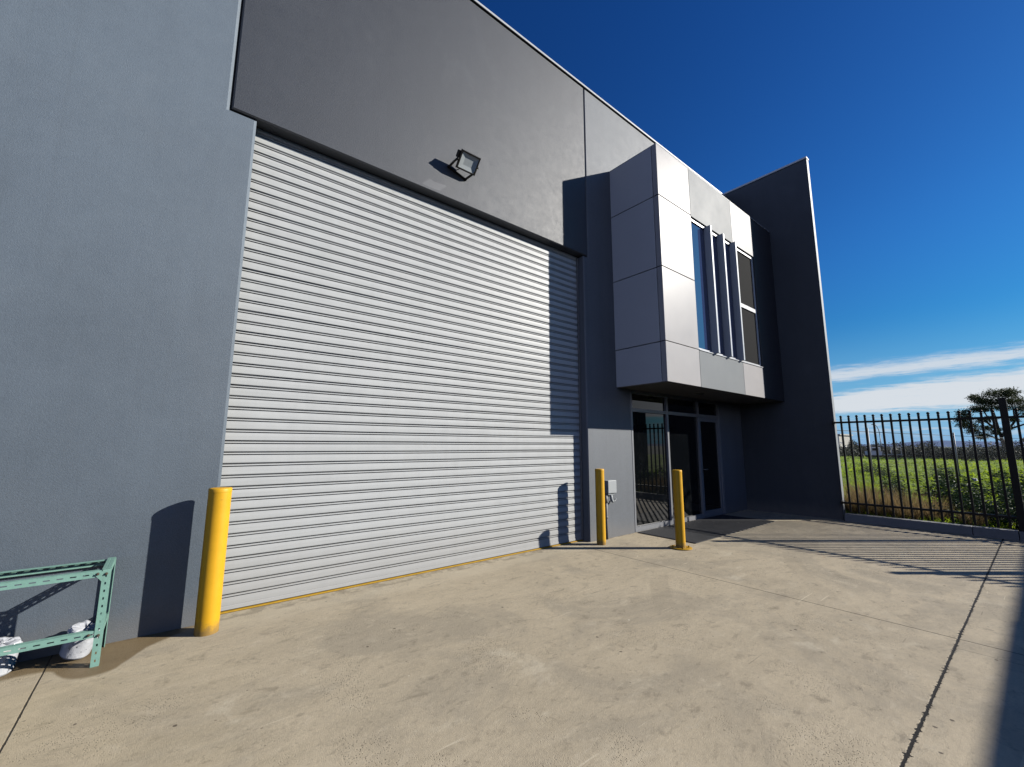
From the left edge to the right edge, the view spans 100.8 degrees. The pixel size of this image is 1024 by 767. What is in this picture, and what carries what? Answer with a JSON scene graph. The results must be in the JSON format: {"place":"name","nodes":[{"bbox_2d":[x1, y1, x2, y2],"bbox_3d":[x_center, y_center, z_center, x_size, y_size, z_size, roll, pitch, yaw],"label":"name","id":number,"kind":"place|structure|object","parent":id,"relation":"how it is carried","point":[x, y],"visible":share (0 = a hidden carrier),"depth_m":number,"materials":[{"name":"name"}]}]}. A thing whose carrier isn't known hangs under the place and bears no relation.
{"place":"outdoors","nodes":[
{"label":"outdoors","id":0,"kind":"place"},
{"bbox_2d":[0,636,22,676],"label":"plastic bundle","id":1,"kind":"object","parent":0,"point":[7,663],"visible":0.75,"depth_m":2.79,"materials":[{"name":"white plastic"}]},
{"bbox_2d":[0,0,845,662],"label":"warehouse","id":2,"kind":"structure","parent":0,"point":[306,294],"depth_m":4.82,"materials":[{"name":"grey paint"}]},
{"bbox_2d":[220,127,583,613],"bbox_3d":[-0.810,-0.172,5.558,5.000,4.930,0.060,7,-11,-38],"label":"roller door","id":3,"kind":"structure","parent":2,"relation":"in","point":[405,394],"depth_m":4.99,"materials":[{"name":"metal"}]},
{"bbox_2d":[447,149,480,180],"bbox_3d":[-0.644,-2.958,5.731,0.389,0.270,0.289,7,-11,-38],"label":"floodlight","id":4,"kind":"object","parent":2,"relation":"attached to","point":[467,162],"visible":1,"depth_m":5.70,"materials":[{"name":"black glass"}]},
{"bbox_2d":[604,480,616,538],"bbox_3d":[1.625,2.063,6.959,0.254,0.928,0.100,7,-11,-38],"label":"electrical utility cabinet","id":5,"kind":"object","parent":2,"relation":"attached to","point":[610,488],"visible":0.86,"depth_m":6.93,"materials":[{"name":"grey plastic"}]},
{"bbox_2d":[699,418,723,515],"bbox_3d":[4.398,1.809,9.329,0.860,2.086,0.129,7,-11,-38],"label":"entrance door","id":6,"kind":"structure","parent":2,"relation":"in","point":[709,437],"depth_m":9.38,"materials":[{"name":"black glass"}]},
{"bbox_2d":[691,218,762,367],"bbox_3d":[4.365,-1.716,8.507,2.733,2.534,0.163,7,-11,-38],"label":"upper window","id":7,"kind":"structure","parent":2,"relation":"in","point":[727,324],"depth_m":8.36,"materials":[{"name":"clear glass"}]},
{"bbox_2d":[0,509,1023,766],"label":"concrete yard","id":8,"kind":"structure","parent":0,"point":[796,641],"depth_m":2.86,"materials":[{"name":"beige concrete"}]},
{"bbox_2d":[0,557,115,667],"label":"metal rack frame","id":9,"kind":"object","parent":8,"relation":"on","point":[108,571],"visible":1,"depth_m":2.91,"materials":[{"name":"green metal"}]},
{"bbox_2d":[59,620,98,659],"bbox_3d":[-3.068,1.829,3.019,0.211,0.226,0.200,7,-11,-38],"label":"plastic bundle","id":10,"kind":"object","parent":8,"relation":"on","point":[76,650],"visible":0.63,"depth_m":2.96,"materials":[{"name":"white plastic"}]},
{"bbox_2d":[194,487,231,636],"bbox_3d":[-2.462,1.442,3.496,0.169,1.138,0.169,7,-11,-38],"label":"bollard","id":11,"kind":"object","parent":8,"relation":"on","point":[209,596],"visible":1,"depth_m":3.44,"materials":[{"name":"yellow metal"}]},
{"bbox_2d":[595,469,605,544],"bbox_3d":[1.372,1.902,6.575,0.143,1.138,0.143,7,-11,-38],"label":"bollard","id":12,"kind":"object","parent":8,"relation":"on","point":[600,508],"visible":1,"depth_m":6.52,"materials":[{"name":"yellow metal"}]},
{"bbox_2d":[670,470,691,550],"bbox_3d":[2.502,1.874,6.354,0.316,1.138,0.316,7,-11,-38],"label":"bollard","id":13,"kind":"object","parent":8,"relation":"on","point":[680,539],"visible":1,"depth_m":6.30,"materials":[{"name":"yellow metal"}]},
{"bbox_2d":[638,514,774,543],"bbox_3d":[3.724,2.673,7.920,3.120,0.009,1.055,7,-11,-38],"label":"entrance mat","id":14,"kind":"object","parent":8,"relation":"on","point":[704,529],"visible":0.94,"depth_m":7.78,"materials":[{"name":"rubber"}]},
{"bbox_2d":[845,513,1023,540],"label":"kerb","id":15,"kind":"structure","parent":8,"relation":"on","point":[1000,533],"depth_m":7.55,"materials":[{"name":"concrete"}]},
{"bbox_2d":[832,397,1023,531],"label":"steel fence","id":16,"kind":"object","parent":15,"relation":"on","point":[1004,416],"visible":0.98,"depth_m":7.59,"materials":[{"name":"black metal"}]},
{"bbox_2d":[477,0,1023,443],"label":"sky","id":17,"kind":"structure","parent":0,"point":[907,116],"materials":[{"name":"blue"}]},
{"bbox_2d":[840,455,1023,530],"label":"field","id":18,"kind":"structure","parent":0,"point":[928,471],"depth_m":23.14,"materials":[{"name":"green plant"}]},
{"bbox_2d":[837,434,852,454],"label":"storage shed","id":19,"kind":"structure","parent":18,"relation":"on","point":[846,440],"depth_m":59.97,"materials":[{"name":"white paint"}]},
{"bbox_2d":[843,486,859,508],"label":"dry grass tussock","id":20,"kind":"object","parent":18,"relation":"on","point":[846,497],"visible":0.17,"depth_m":8.97,"materials":[{"name":"brown plant"}]},
{"bbox_2d":[849,440,865,449],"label":"shrub","id":21,"kind":"object","parent":18,"relation":"on","point":[862,446],"visible":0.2,"depth_m":60.73,"materials":[{"name":"green plant"}]},
{"bbox_2d":[844,491,882,513],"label":"dry grass tussock","id":22,"kind":"object","parent":18,"relation":"on","point":[854,508],"visible":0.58,"depth_m":8.73,"materials":[{"name":"brown plant"}]},
{"bbox_2d":[843,478,888,499],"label":"dry grass tussock","id":23,"kind":"object","parent":18,"relation":"on","point":[861,489],"visible":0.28,"depth_m":9.76,"materials":[{"name":"brown plant"}]},
{"bbox_2d":[858,461,875,472],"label":"leafy weed","id":24,"kind":"object","parent":18,"relation":"on","point":[866,467],"visible":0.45,"depth_m":23.12,"materials":[{"name":"green plant"}]},
{"bbox_2d":[845,482,901,508],"bbox_3d":[7.741,2.410,9.104,1.089,0.588,1.089,7,-11,-39],"label":"dry grass tussock","id":25,"kind":"object","parent":18,"relation":"on","point":[860,492],"visible":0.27,"depth_m":9.11,"materials":[{"name":"brown plant"}]},
{"bbox_2d":[854,488,911,515],"bbox_3d":[7.582,2.420,8.681,1.032,0.557,1.032,-3,-9,21],"label":"dry grass tussock","id":26,"kind":"object","parent":18,"relation":"on","point":[879,510],"visible":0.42,"depth_m":8.54,"materials":[{"name":"brown plant"}]},
{"bbox_2d":[865,447,901,457],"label":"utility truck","id":27,"kind":"object","parent":18,"relation":"on","point":[873,453],"visible":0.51,"depth_m":49.56,"materials":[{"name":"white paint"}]},
{"bbox_2d":[873,463,895,477],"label":"leafy weed","id":28,"kind":"object","parent":18,"relation":"on","point":[885,472],"visible":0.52,"depth_m":18.51,"materials":[{"name":"green plant"}]},
{"bbox_2d":[882,473,900,486],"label":"leafy weed","id":29,"kind":"object","parent":18,"relation":"on","point":[887,480],"visible":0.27,"depth_m":15.35,"materials":[{"name":"green plant"}]},
{"bbox_2d":[878,474,911,493],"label":"leafy weed","id":30,"kind":"object","parent":18,"relation":"on","point":[902,485],"visible":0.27,"depth_m":13.21,"materials":[{"name":"green plant"}]},
{"bbox_2d":[885,486,912,502],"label":"leafy weed","id":31,"kind":"object","parent":18,"relation":"on","point":[894,492],"visible":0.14,"depth_m":9.58,"materials":[{"name":"green plant"}]},
{"bbox_2d":[874,485,935,510],"bbox_3d":[8.207,2.411,8.867,1.146,0.619,1.146,-3,-9,20],"label":"dry grass tussock","id":32,"kind":"object","parent":18,"relation":"on","point":[908,503],"visible":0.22,"depth_m":8.78,"materials":[{"name":"brown plant"}]},
{"bbox_2d":[878,493,933,519],"bbox_3d":[7.741,2.407,8.359,0.974,0.526,0.974,2,-8,-9],"label":"dry grass tussock","id":33,"kind":"object","parent":18,"relation":"on","point":[917,516],"visible":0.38,"depth_m":8.25,"materials":[{"name":"brown plant"}]},
{"bbox_2d":[837,428,1021,486],"bbox_3d":[22.267,3.534,20.953,39.064,2.180,0.330,5,-10,-31],"label":"chain link fence","id":34,"kind":"object","parent":18,"relation":"on","point":[958,466],"visible":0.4,"depth_m":17.87,"materials":[{"name":"metal"}]},
{"bbox_2d":[910,474,952,499],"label":"leafy weed","id":35,"kind":"object","parent":18,"relation":"on","point":[934,491],"visible":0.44,"depth_m":12.00,"materials":[{"name":"green plant"}]},
{"bbox_2d":[913,500,955,520],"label":"dry grass tussock","id":36,"kind":"object","parent":18,"relation":"on","point":[929,516],"visible":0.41,"depth_m":8.08,"materials":[{"name":"brown plant"}]},
{"bbox_2d":[912,495,957,515],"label":"dry grass tussock","id":37,"kind":"object","parent":18,"relation":"on","point":[938,504],"visible":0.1,"depth_m":8.57,"materials":[{"name":"brown plant"}]},
{"bbox_2d":[928,464,954,478],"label":"leafy weed","id":38,"kind":"object","parent":18,"relation":"on","point":[941,465],"visible":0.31,"depth_m":18.90,"materials":[{"name":"green plant"}]},
{"bbox_2d":[929,504,958,521],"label":"leafy weed","id":39,"kind":"object","parent":18,"relation":"on","point":[934,507],"visible":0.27,"depth_m":8.05,"materials":[{"name":"green plant"}]},
{"bbox_2d":[934,468,966,488],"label":"leafy weed","id":40,"kind":"object","parent":18,"relation":"on","point":[949,471],"visible":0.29,"depth_m":15.12,"materials":[{"name":"green plant"}]},
{"bbox_2d":[931,474,990,508],"bbox_3d":[9.748,2.361,9.201,1.073,0.754,1.070,4,-9,-23],"label":"leafy weed","id":41,"kind":"object","parent":18,"relation":"on","point":[966,492],"visible":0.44,"depth_m":9.21,"materials":[{"name":"green plant"}]},
{"bbox_2d":[942,476,991,503],"bbox_3d":[11.177,2.658,10.441,1.018,0.803,1.069,-8,-12,44],"label":"leafy weed","id":42,"kind":"object","parent":18,"relation":"on","point":[977,488],"visible":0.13,"depth_m":10.28,"materials":[{"name":"green plant"}]},
{"bbox_2d":[954,508,988,525],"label":"dry grass tussock","id":43,"kind":"object","parent":18,"relation":"on","point":[968,518],"visible":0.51,"depth_m":7.55,"materials":[{"name":"brown plant"}]},
{"bbox_2d":[951,490,998,519],"bbox_3d":[8.986,2.398,8.176,0.903,0.655,0.857,1,-8,-8],"label":"leafy weed","id":44,"kind":"object","parent":18,"relation":"on","point":[966,501],"visible":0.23,"depth_m":8.26,"materials":[{"name":"green plant"}]},
{"bbox_2d":[951,386,1023,452],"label":"tree","id":45,"kind":"object","parent":18,"relation":"on","point":[1014,399],"visible":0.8,"depth_m":47.74,"materials":[{"name":"green plant"}]},
{"bbox_2d":[965,497,1014,524],"bbox_3d":[8.793,2.348,7.775,0.744,0.539,0.706,-3,-9,21],"label":"leafy weed","id":46,"kind":"object","parent":18,"relation":"on","point":[979,504],"visible":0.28,"depth_m":7.83,"materials":[{"name":"green plant"}]},
{"bbox_2d":[981,475,1009,496],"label":"leafy weed","id":47,"kind":"object","parent":18,"relation":"on","point":[999,486],"visible":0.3,"depth_m":12.75,"materials":[{"name":"green plant"}]},
{"bbox_2d":[987,467,1009,478],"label":"leafy weed","id":48,"kind":"object","parent":18,"relation":"on","point":[1006,475],"visible":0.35,"depth_m":16.89,"materials":[{"name":"green plant"}]},
{"bbox_2d":[983,501,1017,528],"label":"leafy weed","id":49,"kind":"object","parent":18,"relation":"on","point":[1006,519],"visible":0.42,"depth_m":7.44,"materials":[{"name":"green plant"}]},
{"bbox_2d":[987,479,1023,510],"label":"leafy weed","id":50,"kind":"object","parent":18,"relation":"on","point":[1001,494],"visible":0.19,"depth_m":9.20,"materials":[{"name":"green plant"}]},
{"bbox_2d":[994,488,1023,520],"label":"leafy weed","id":51,"kind":"object","parent":18,"relation":"on","point":[1013,502],"visible":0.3,"depth_m":7.77,"materials":[{"name":"green plant"}]},
{"bbox_2d":[996,482,1023,513],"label":"leafy weed","id":52,"kind":"object","parent":18,"relation":"on","point":[1002,497],"visible":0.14,"depth_m":8.34,"materials":[{"name":"green plant"}]},
{"bbox_2d":[999,474,1023,502],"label":"leafy weed","id":53,"kind":"object","parent":18,"relation":"on","point":[1011,484],"visible":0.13,"depth_m":9.97,"materials":[{"name":"green plant"}]},
{"bbox_2d":[1019,470,1023,485],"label":"leafy weed","id":54,"kind":"object","parent":18,"relation":"on","point":[1020,471],"visible":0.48,"depth_m":14.64,"materials":[{"name":"green plant"}]},
{"bbox_2d":[854,440,1023,446],"bbox_3d":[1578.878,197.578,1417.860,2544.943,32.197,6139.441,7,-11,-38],"label":"hills","id":55,"kind":"structure","parent":0,"point":[947,442],"depth_m":1913.89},
{"label":"ground","id":56,"kind":"structure","parent":0,"visible":0},
{"bbox_2d":[839,440,1023,460],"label":"scrub belt","id":57,"kind":"object","parent":56,"relation":"on","point":[981,453],"visible":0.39,"depth_m":49.34,"materials":[{"name":"green plant"}]}
]}

